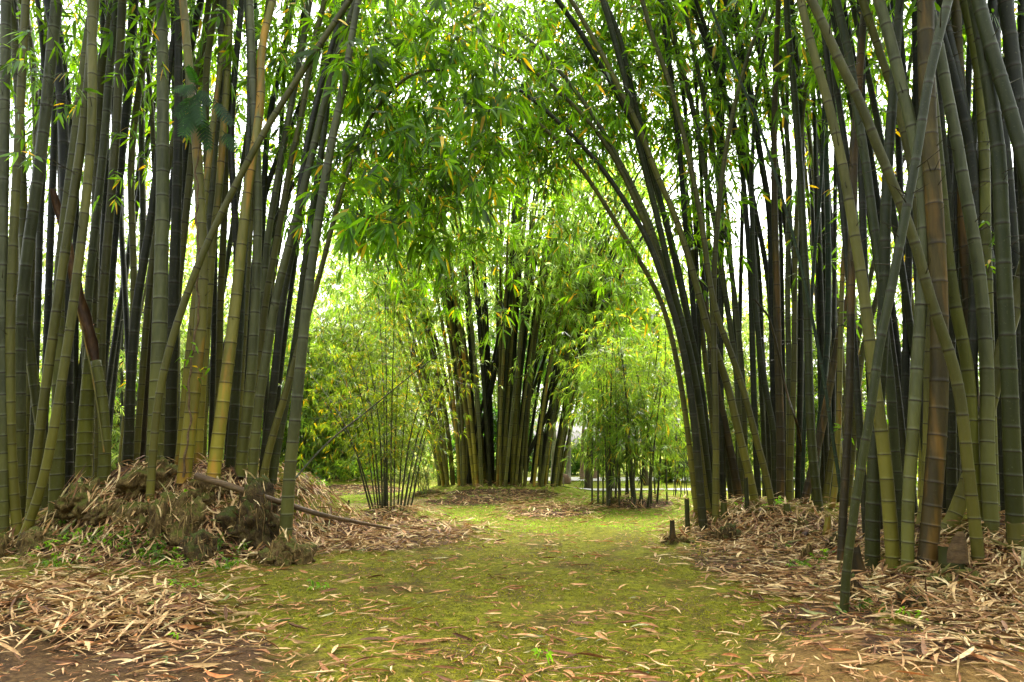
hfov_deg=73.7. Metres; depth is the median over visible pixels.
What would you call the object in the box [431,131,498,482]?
bamboo culm
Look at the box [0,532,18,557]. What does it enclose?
root mass
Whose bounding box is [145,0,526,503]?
bamboo culm
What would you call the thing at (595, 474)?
tree
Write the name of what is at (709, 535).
root mass
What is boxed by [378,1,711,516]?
bamboo culm
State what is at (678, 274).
bamboo culm
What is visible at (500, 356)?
bamboo culm
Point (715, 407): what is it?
bamboo culm
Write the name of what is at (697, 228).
bamboo culm
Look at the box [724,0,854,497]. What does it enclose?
bamboo culm
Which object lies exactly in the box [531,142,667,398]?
bamboo culm
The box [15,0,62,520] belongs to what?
bamboo culm
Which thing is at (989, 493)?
bamboo culm
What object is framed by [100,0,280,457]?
bamboo culm
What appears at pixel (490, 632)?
leaf debris
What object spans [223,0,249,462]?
bamboo culm
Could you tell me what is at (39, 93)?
bamboo culm
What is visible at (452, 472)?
bamboo culm
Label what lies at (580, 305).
bamboo culm
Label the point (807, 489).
bamboo culm
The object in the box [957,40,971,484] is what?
bamboo culm
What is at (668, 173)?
bamboo culm
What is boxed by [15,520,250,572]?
weeds
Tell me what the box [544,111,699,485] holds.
bamboo culm
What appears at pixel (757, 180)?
sky
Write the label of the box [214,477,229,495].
root mass
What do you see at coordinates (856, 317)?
bamboo culm
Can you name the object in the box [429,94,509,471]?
bamboo culm
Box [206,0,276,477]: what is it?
bamboo culm
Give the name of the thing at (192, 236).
bamboo culm
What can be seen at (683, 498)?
bamboo sprout
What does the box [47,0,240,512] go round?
bamboo culm
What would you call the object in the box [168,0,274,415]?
bamboo culm
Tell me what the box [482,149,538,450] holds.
bamboo culm
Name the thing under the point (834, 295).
bamboo culm
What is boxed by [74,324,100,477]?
bamboo stump
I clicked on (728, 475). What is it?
bamboo culm
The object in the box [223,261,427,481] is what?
bamboo clump
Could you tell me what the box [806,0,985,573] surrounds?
bamboo culm
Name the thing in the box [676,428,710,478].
bush
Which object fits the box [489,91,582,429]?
bamboo culm
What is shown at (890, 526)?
bamboo culm
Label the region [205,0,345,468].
bamboo culm
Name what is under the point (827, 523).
bamboo stump
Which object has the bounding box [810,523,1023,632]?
leaf litter
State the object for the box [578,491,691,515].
leaf litter
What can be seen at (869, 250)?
bamboo culm
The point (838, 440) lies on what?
bamboo culm
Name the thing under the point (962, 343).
bamboo culm
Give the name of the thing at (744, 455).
bamboo culm
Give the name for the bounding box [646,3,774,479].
bamboo culm
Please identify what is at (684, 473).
thin bamboo clump
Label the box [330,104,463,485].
bamboo culm
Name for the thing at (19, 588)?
leaf litter
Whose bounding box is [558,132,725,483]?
bamboo culm
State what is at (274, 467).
bamboo culm
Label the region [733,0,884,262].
bamboo culm
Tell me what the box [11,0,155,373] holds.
bamboo culm
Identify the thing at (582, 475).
tree
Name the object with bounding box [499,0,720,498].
bamboo culm
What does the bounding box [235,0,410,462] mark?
bamboo culm
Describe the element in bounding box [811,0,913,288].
bamboo culm
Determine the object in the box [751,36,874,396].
bamboo culm
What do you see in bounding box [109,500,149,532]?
root mass
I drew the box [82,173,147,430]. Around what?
bamboo culm
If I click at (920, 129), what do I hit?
bamboo culm
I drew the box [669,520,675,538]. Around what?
bamboo stump
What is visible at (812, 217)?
bamboo culm
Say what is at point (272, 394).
bamboo culm
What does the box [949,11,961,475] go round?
bamboo culm
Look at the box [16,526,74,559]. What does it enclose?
root mass
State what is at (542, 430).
bamboo culm
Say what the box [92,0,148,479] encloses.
bamboo culm
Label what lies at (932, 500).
bamboo culm
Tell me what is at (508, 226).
bamboo culm
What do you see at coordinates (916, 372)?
bamboo culm
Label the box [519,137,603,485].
bamboo culm
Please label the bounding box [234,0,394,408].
bamboo culm
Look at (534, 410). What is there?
bamboo culm
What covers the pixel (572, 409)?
bamboo culm
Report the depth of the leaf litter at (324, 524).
10.25 m
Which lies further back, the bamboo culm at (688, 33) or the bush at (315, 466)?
the bush at (315, 466)
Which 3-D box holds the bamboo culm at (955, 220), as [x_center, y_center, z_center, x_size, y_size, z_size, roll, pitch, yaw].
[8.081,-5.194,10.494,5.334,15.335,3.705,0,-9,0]
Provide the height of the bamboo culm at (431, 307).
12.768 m
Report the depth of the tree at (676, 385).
41.28 m
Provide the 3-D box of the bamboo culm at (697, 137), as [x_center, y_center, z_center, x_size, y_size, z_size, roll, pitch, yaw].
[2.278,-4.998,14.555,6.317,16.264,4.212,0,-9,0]
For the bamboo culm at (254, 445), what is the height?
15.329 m
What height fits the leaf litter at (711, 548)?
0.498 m
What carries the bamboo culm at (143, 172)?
on the ground at (39, 665)
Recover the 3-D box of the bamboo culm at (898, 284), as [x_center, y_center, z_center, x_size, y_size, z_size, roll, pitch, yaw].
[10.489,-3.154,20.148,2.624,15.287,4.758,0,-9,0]
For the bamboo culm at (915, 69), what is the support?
on the ground at (39, 665)
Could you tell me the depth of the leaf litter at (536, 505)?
14.77 m
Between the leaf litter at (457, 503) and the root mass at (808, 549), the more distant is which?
the leaf litter at (457, 503)
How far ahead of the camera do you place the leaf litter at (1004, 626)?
4.88 m
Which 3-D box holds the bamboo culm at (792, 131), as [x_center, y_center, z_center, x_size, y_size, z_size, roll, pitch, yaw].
[5.652,-5.034,14.207,5.598,17.111,4.246,0,-9,0]
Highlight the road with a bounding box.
[527,477,917,480]
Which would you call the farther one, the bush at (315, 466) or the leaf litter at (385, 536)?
the bush at (315, 466)
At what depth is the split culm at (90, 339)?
10.73 m
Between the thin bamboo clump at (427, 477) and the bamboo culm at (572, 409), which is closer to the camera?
the thin bamboo clump at (427, 477)
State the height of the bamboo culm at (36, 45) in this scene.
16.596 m
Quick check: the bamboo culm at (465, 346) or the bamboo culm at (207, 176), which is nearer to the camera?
the bamboo culm at (207, 176)
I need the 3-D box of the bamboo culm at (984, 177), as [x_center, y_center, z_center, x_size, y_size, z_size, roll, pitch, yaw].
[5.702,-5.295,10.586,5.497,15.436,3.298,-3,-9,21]
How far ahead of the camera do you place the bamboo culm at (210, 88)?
14.44 m
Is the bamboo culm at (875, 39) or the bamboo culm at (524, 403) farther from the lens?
the bamboo culm at (524, 403)
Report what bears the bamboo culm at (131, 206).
on the ground at (39, 665)
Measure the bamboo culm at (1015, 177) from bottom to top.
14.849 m
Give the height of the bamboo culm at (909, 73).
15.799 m
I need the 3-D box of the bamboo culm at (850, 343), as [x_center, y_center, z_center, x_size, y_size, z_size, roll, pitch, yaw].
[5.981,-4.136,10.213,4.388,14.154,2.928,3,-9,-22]
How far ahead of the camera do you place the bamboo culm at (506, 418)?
21.42 m
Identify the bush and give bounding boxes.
[260,447,319,469]
[296,454,388,481]
[303,471,329,488]
[399,429,495,467]
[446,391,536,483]
[549,450,585,474]
[564,441,625,473]
[648,432,689,482]
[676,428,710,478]
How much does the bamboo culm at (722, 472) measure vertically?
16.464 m
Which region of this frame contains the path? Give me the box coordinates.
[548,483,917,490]
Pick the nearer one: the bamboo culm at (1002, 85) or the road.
the bamboo culm at (1002, 85)
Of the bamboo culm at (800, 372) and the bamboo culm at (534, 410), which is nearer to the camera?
the bamboo culm at (800, 372)
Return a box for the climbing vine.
[170,64,240,476]
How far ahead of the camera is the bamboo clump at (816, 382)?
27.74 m
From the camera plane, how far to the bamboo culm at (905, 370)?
10.31 m
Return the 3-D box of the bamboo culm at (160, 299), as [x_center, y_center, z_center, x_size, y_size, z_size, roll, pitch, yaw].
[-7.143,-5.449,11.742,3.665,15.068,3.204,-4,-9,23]
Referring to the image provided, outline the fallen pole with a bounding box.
[280,348,445,498]
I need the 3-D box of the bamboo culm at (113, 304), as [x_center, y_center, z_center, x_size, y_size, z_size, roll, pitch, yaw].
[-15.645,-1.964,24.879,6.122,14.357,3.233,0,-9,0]
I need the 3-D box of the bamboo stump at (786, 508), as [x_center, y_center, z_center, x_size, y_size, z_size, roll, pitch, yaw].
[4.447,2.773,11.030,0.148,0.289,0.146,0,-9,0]
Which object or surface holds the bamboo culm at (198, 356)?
on the ground at (39, 665)
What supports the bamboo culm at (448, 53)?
on the ground at (39, 665)
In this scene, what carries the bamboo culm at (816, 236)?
on the ground at (39, 665)
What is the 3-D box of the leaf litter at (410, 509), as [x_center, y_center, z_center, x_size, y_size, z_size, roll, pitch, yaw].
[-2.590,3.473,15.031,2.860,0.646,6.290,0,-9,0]
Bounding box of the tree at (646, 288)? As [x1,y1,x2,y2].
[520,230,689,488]
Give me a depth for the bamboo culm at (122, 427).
20.32 m
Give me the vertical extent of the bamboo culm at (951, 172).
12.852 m
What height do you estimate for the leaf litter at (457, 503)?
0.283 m
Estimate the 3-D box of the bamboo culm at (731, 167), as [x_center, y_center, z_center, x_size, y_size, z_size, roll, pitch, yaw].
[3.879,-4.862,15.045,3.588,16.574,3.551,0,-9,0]
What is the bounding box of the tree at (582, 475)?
[532,296,650,478]
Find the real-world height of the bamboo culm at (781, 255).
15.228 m
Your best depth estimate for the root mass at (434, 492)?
20.09 m
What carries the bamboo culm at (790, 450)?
on the ground at (39, 665)
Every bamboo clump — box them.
[8,137,326,481]
[8,144,139,426]
[85,163,340,461]
[180,235,362,462]
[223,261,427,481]
[262,207,495,483]
[270,196,495,474]
[278,264,502,511]
[382,173,598,457]
[392,411,458,497]
[469,137,784,474]
[543,296,724,508]
[604,228,815,476]
[647,378,692,496]
[667,262,899,478]
[710,149,978,483]
[794,128,1012,484]
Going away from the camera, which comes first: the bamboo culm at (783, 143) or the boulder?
the bamboo culm at (783, 143)
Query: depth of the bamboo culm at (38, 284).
12.05 m
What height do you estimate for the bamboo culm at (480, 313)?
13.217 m
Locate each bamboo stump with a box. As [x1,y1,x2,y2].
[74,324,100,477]
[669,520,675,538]
[684,498,690,532]
[720,502,727,521]
[744,477,749,512]
[783,503,791,515]
[822,515,830,537]
[851,543,868,578]
[938,532,968,573]
[1006,522,1023,556]
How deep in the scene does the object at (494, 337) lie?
39.27 m
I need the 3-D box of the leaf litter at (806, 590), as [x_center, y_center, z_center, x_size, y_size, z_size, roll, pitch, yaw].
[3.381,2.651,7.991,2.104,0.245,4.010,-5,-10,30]
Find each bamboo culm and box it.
[0,0,42,536]
[0,0,86,536]
[0,0,107,526]
[0,0,107,540]
[9,0,98,514]
[9,0,306,435]
[9,1,81,497]
[10,0,48,509]
[11,0,99,493]
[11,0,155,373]
[14,0,71,298]
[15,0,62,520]
[16,0,127,511]
[17,0,154,496]
[25,0,130,481]
[29,13,49,264]
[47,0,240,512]
[47,158,58,254]
[56,0,281,466]
[72,0,189,466]
[74,0,170,451]
[78,0,216,227]
[81,0,189,482]
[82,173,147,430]
[83,1,112,480]
[83,157,194,467]
[84,219,143,427]
[88,0,151,478]
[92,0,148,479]
[92,0,204,476]
[98,0,301,403]
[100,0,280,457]
[102,0,239,427]
[105,0,145,188]
[107,0,261,466]
[118,74,196,340]
[122,0,169,328]
[122,0,177,466]
[128,95,236,415]
[129,0,280,221]
[138,82,232,337]
[139,295,152,464]
[145,0,284,461]
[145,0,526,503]
[164,0,186,463]
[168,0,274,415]
[169,0,291,433]
[169,3,295,420]
[174,0,215,483]
[174,0,383,464]
[185,27,325,308]
[189,0,694,351]
[194,0,240,463]
[194,0,292,461]
[204,0,290,109]
[205,0,236,409]
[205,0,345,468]
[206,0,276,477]
[221,0,329,463]
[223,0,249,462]
[228,0,342,462]
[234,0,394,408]
[235,0,262,476]
[235,0,363,436]
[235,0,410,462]
[236,0,469,443]
[236,137,436,470]
[241,128,444,486]
[243,0,522,398]
[247,0,466,484]
[254,0,417,465]
[255,0,448,416]
[258,0,459,477]
[259,0,553,477]
[268,0,475,491]
[274,125,449,484]
[278,137,444,484]
[279,0,507,537]
[297,149,449,486]
[323,143,460,436]
[326,160,440,485]
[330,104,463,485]
[333,100,465,449]
[340,128,455,484]
[359,153,448,477]
[364,0,697,519]
[367,156,477,462]
[377,191,474,485]
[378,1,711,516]
[385,214,457,444]
[390,101,478,486]
[392,0,695,401]
[396,160,477,433]
[398,233,461,485]
[399,12,707,530]
[400,216,491,484]
[409,159,466,486]
[410,86,504,485]
[412,174,486,476]
[415,218,485,347]
[421,125,490,427]
[426,93,507,483]
[427,194,489,476]
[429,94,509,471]
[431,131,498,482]
[433,98,507,485]
[437,182,478,474]
[439,199,492,483]
[445,184,521,479]
[454,202,506,455]
[455,61,556,485]
[460,42,522,486]
[466,109,549,484]
[471,144,556,304]
[474,169,527,436]
[475,0,723,325]
[476,170,526,448]
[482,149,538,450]
[482,163,561,435]
[483,58,559,484]
[483,143,551,459]
[483,173,541,478]
[484,164,576,486]
[488,0,728,431]
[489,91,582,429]
[492,160,542,485]
[495,181,506,413]
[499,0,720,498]
[502,113,598,486]
[503,155,609,414]
[507,167,574,483]
[510,92,580,485]
[514,113,611,486]
[515,104,581,483]
[516,142,568,338]
[518,145,708,478]
[519,118,604,429]
[519,137,593,466]
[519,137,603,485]
[520,0,713,473]
[525,98,680,486]
[526,139,632,475]
[527,118,650,393]
[529,135,702,483]
[531,140,633,473]
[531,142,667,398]
[532,120,691,426]
[532,152,605,387]
[534,118,698,485]
[535,113,652,485]
[535,133,671,486]
[538,107,689,470]
[540,142,664,477]
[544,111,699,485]
[545,124,691,414]
[547,0,773,496]
[547,153,667,482]
[550,161,659,486]
[553,145,676,486]
[553,164,703,434]
[556,118,748,486]
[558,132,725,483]
[558,141,750,485]
[561,143,696,435]
[564,0,738,353]
[569,0,758,505]
[573,0,775,510]
[590,0,707,368]
[600,0,711,508]
[602,1,727,391]
[629,0,771,498]
[646,0,770,498]
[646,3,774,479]
[650,0,749,498]
[652,10,740,451]
[653,0,781,329]
[657,0,782,345]
[659,2,844,498]
[667,0,783,501]
[671,0,795,496]
[674,0,840,498]
[676,3,800,459]
[678,0,804,400]
[678,1,771,357]
[679,0,785,496]
[688,0,856,497]
[695,0,829,525]
[698,279,742,498]
[699,0,781,483]
[703,5,901,503]
[706,3,879,500]
[715,0,819,333]
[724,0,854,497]
[724,0,905,474]
[726,0,822,499]
[726,27,880,330]
[727,0,911,499]
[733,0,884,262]
[738,0,818,503]
[739,4,830,501]
[747,0,882,529]
[749,0,912,450]
[749,123,876,435]
[750,0,804,476]
[750,3,830,494]
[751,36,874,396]
[753,0,903,500]
[753,0,929,525]
[753,25,841,502]
[754,299,801,450]
[755,53,872,483]
[756,0,900,572]
[758,1,911,487]
[762,0,972,277]
[766,0,912,308]
[781,0,825,510]
[781,5,875,467]
[784,2,872,479]
[790,0,965,381]
[791,5,911,508]
[792,52,911,464]
[800,237,893,502]
[801,0,1023,471]
[801,25,906,259]
[803,2,908,465]
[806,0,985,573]
[807,197,893,474]
[810,1,882,519]
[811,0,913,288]
[814,0,866,537]
[814,0,987,512]
[817,0,908,560]
[818,0,945,576]
[818,0,1023,547]
[822,6,1016,503]
[823,1,917,514]
[824,2,966,505]
[826,0,999,538]
[827,3,922,450]
[832,0,902,554]
[837,154,905,441]
[839,0,958,613]
[849,0,921,451]
[863,0,1004,516]
[864,0,904,570]
[867,67,921,498]
[873,35,966,428]
[880,83,914,320]
[889,0,994,411]
[890,0,1000,518]
[894,0,1023,236]
[906,0,918,119]
[907,50,1004,154]
[912,40,958,512]
[916,0,950,573]
[935,73,982,533]
[940,253,1019,536]
[944,0,1023,450]
[945,117,958,279]
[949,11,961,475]
[951,0,979,414]
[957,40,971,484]
[986,0,1005,67]
[990,19,1000,257]
[997,0,1023,490]
[1013,3,1018,234]
[1015,0,1023,219]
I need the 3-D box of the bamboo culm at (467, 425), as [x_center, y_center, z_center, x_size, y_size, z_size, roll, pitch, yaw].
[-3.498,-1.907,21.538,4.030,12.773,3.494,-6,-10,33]
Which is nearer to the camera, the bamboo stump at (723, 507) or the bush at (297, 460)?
the bamboo stump at (723, 507)
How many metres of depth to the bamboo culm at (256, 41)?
13.92 m
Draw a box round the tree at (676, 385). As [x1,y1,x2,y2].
[646,266,729,468]
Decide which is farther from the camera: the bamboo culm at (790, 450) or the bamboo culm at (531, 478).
the bamboo culm at (531, 478)
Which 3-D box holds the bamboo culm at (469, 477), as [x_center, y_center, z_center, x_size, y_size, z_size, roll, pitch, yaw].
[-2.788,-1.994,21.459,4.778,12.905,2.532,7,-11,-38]
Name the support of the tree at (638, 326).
on the ground at (39, 665)
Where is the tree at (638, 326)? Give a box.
[572,241,662,476]
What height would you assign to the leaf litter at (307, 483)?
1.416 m
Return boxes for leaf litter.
[0,466,345,578]
[0,552,291,661]
[2,459,978,603]
[43,597,310,677]
[53,453,306,561]
[215,478,531,562]
[245,462,437,533]
[350,492,454,522]
[395,493,551,508]
[404,479,587,507]
[466,492,632,522]
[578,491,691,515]
[625,492,861,558]
[644,507,917,585]
[704,551,875,610]
[733,588,920,645]
[791,609,1023,676]
[806,496,984,578]
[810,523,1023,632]
[887,584,1023,676]
[888,584,949,615]
[915,508,1023,602]
[918,568,987,591]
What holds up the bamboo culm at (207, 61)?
on the ground at (39, 665)
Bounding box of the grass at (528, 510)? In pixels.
[298,471,719,533]
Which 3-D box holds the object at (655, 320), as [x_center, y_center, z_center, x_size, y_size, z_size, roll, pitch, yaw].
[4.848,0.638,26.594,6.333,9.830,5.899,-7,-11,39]
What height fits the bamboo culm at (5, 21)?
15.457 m
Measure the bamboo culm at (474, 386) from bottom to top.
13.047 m
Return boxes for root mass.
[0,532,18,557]
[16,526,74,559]
[40,509,68,526]
[54,477,117,520]
[82,498,127,524]
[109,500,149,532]
[114,457,177,501]
[148,491,207,545]
[172,479,217,504]
[176,528,217,566]
[214,475,280,553]
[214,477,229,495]
[258,535,317,566]
[414,489,444,496]
[537,489,556,496]
[610,497,617,505]
[661,533,678,544]
[677,537,696,543]
[697,531,715,540]
[715,523,744,542]
[787,517,813,533]
[800,543,813,558]
[825,533,837,548]
[834,573,879,600]
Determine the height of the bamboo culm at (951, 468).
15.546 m
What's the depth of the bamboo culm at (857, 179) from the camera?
19.53 m
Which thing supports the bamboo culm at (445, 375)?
on the ground at (39, 665)
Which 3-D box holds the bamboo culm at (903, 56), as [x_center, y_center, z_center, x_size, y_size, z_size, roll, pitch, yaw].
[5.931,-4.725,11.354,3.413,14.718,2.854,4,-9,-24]
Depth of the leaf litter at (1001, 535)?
7.08 m
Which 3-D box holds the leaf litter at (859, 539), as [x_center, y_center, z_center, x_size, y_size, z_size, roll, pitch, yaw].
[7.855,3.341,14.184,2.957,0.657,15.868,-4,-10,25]
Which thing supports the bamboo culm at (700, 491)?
on the ground at (39, 665)
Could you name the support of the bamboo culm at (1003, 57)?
on the ground at (39, 665)
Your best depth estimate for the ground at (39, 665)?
6.22 m
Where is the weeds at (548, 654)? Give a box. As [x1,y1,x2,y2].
[146,559,553,662]
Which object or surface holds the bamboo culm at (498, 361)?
on the ground at (39, 665)
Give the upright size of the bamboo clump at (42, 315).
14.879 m
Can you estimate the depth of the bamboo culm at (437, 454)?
21.80 m
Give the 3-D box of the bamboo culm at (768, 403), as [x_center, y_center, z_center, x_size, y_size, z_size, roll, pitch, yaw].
[6.626,-3.926,14.594,6.414,14.159,4.208,4,-10,-26]
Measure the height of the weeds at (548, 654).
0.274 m
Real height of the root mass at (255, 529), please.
1.216 m
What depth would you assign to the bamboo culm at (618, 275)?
24.41 m
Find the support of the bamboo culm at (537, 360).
on the ground at (39, 665)
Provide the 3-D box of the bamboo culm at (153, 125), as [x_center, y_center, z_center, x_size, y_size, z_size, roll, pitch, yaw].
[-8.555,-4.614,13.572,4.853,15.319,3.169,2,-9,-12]
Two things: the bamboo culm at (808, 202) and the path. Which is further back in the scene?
the path
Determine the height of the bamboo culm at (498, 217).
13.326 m
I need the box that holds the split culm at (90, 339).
[49,188,111,486]
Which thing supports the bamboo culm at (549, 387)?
on the ground at (39, 665)
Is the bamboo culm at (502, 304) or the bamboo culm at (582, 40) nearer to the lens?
the bamboo culm at (582, 40)
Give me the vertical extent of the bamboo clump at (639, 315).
17.721 m
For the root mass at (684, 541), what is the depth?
10.50 m
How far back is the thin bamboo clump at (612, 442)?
16.39 m
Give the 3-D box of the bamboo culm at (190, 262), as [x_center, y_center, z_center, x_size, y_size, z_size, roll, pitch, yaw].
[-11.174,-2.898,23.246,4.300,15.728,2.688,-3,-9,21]
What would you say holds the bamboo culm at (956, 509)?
on the ground at (39, 665)
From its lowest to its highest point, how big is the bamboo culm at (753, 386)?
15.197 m
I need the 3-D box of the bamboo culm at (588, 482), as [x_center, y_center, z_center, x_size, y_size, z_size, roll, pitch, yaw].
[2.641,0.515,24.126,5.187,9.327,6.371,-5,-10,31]
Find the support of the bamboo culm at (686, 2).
on the ground at (39, 665)
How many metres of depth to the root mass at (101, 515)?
9.26 m
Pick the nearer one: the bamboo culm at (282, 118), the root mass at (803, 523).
the root mass at (803, 523)
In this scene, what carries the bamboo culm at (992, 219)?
on the ground at (39, 665)
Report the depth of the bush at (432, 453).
43.17 m
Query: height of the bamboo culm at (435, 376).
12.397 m
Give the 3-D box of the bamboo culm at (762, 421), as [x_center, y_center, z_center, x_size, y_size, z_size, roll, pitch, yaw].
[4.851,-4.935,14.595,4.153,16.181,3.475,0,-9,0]
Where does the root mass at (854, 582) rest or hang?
on the ground at (39, 665)
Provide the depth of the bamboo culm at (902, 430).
9.81 m
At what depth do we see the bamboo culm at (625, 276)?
21.28 m
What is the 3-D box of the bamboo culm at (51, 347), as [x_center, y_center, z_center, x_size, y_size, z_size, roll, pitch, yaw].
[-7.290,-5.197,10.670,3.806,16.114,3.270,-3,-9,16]
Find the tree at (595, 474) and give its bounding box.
[547,273,644,477]
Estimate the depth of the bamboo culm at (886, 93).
16.93 m
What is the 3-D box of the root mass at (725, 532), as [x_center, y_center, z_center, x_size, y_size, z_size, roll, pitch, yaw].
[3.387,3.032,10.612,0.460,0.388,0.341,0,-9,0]
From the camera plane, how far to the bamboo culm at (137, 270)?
24.44 m
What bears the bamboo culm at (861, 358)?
on the ground at (39, 665)
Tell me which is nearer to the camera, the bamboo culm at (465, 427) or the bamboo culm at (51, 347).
the bamboo culm at (51, 347)
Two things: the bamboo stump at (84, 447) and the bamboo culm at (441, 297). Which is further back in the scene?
the bamboo culm at (441, 297)
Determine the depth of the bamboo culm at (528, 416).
21.34 m
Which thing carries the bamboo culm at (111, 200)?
on the ground at (39, 665)
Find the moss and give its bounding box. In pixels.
[0,462,1023,681]
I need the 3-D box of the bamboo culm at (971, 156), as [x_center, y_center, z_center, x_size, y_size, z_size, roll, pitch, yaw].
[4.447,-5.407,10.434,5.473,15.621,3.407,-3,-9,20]
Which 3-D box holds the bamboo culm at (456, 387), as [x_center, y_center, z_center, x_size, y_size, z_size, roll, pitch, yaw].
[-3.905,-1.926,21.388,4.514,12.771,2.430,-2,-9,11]
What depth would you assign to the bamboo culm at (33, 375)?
11.16 m
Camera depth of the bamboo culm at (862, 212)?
9.99 m
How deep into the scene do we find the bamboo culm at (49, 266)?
12.50 m
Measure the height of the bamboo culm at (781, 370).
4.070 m
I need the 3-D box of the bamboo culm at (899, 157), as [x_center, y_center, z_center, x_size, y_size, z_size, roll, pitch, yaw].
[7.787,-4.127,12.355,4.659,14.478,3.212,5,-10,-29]
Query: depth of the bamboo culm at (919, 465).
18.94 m
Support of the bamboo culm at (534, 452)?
on the ground at (39, 665)
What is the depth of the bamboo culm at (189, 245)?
23.77 m
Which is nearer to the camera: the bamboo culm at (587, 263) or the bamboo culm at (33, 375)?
the bamboo culm at (33, 375)
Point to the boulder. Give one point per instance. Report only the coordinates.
(567, 479)
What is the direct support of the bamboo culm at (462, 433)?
on the ground at (39, 665)
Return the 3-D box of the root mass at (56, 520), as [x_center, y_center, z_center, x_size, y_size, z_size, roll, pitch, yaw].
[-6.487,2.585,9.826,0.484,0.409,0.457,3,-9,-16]
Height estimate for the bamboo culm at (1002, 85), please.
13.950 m
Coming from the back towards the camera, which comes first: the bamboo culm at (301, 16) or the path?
the path
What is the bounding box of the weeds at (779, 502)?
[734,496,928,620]
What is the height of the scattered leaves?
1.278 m
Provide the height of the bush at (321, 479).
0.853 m
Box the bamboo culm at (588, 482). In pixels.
[518,234,679,488]
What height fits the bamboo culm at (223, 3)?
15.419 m
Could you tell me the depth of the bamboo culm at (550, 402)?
21.96 m
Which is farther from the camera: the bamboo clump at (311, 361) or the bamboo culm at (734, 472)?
the bamboo clump at (311, 361)
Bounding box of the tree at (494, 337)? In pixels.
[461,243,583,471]
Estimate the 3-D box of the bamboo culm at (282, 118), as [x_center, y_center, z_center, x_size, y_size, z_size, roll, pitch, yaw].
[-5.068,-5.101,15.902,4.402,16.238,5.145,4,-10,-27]
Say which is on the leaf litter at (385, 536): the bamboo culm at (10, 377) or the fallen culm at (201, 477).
the fallen culm at (201, 477)
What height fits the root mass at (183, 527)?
0.894 m
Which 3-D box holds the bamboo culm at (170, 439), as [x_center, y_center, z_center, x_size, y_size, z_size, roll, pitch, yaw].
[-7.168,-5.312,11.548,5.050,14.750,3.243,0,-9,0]
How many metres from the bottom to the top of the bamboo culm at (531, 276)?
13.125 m
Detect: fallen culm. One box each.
[194,472,391,528]
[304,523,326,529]
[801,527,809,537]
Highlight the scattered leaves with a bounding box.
[1,461,1023,681]
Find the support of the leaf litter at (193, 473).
on the ground at (39, 665)
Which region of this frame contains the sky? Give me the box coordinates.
[8,0,1016,450]
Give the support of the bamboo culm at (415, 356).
on the ground at (39, 665)
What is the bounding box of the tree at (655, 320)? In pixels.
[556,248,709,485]
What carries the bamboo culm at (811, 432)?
on the ground at (39, 665)
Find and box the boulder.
[562,474,570,483]
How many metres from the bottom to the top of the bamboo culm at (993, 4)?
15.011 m
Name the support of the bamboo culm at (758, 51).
on the ground at (39, 665)
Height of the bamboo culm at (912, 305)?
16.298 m
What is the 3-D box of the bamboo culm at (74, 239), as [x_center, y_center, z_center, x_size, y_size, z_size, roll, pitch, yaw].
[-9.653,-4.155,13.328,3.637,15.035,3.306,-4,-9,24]
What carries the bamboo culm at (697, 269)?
on the ground at (39, 665)
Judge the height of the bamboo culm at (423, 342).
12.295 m
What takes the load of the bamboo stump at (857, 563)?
on the ground at (39, 665)
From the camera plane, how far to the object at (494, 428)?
25.22 m
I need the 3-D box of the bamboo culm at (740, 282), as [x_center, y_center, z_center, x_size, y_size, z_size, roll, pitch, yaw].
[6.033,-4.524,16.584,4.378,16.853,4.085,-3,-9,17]
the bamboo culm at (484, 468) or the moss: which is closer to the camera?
the moss
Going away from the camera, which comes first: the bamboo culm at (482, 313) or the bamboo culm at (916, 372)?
the bamboo culm at (916, 372)
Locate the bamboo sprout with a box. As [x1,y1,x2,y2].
[672,471,693,529]
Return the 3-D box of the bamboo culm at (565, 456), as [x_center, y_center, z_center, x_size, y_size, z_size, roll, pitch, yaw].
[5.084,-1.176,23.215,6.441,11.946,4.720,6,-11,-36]
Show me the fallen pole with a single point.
(313, 457)
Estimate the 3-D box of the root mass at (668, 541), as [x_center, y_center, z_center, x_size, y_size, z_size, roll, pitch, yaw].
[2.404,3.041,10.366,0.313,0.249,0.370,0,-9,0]
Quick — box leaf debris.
[0,463,1023,681]
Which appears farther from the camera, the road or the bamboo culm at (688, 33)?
the road
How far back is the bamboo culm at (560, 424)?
21.88 m
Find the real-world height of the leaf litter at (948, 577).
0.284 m
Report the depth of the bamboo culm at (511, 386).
22.22 m
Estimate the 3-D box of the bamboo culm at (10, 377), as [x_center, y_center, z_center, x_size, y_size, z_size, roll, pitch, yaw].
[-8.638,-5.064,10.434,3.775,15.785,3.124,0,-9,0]
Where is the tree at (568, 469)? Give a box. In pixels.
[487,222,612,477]
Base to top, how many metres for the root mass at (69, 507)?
0.704 m
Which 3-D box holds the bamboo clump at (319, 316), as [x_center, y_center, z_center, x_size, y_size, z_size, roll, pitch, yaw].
[-6.874,0.303,29.680,12.246,15.201,10.183,-5,-10,30]
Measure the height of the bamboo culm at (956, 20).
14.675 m
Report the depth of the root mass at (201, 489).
9.67 m
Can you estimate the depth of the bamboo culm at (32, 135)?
13.34 m
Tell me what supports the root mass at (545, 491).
on the ground at (39, 665)
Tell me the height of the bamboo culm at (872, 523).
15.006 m
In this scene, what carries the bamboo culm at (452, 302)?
on the ground at (39, 665)
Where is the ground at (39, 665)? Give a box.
[0,452,1023,681]
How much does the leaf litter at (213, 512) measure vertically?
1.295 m
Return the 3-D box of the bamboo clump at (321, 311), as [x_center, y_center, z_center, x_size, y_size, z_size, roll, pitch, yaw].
[-6.976,-0.670,36.331,12.708,16.527,13.286,0,-9,0]
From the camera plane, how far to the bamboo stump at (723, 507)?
11.49 m

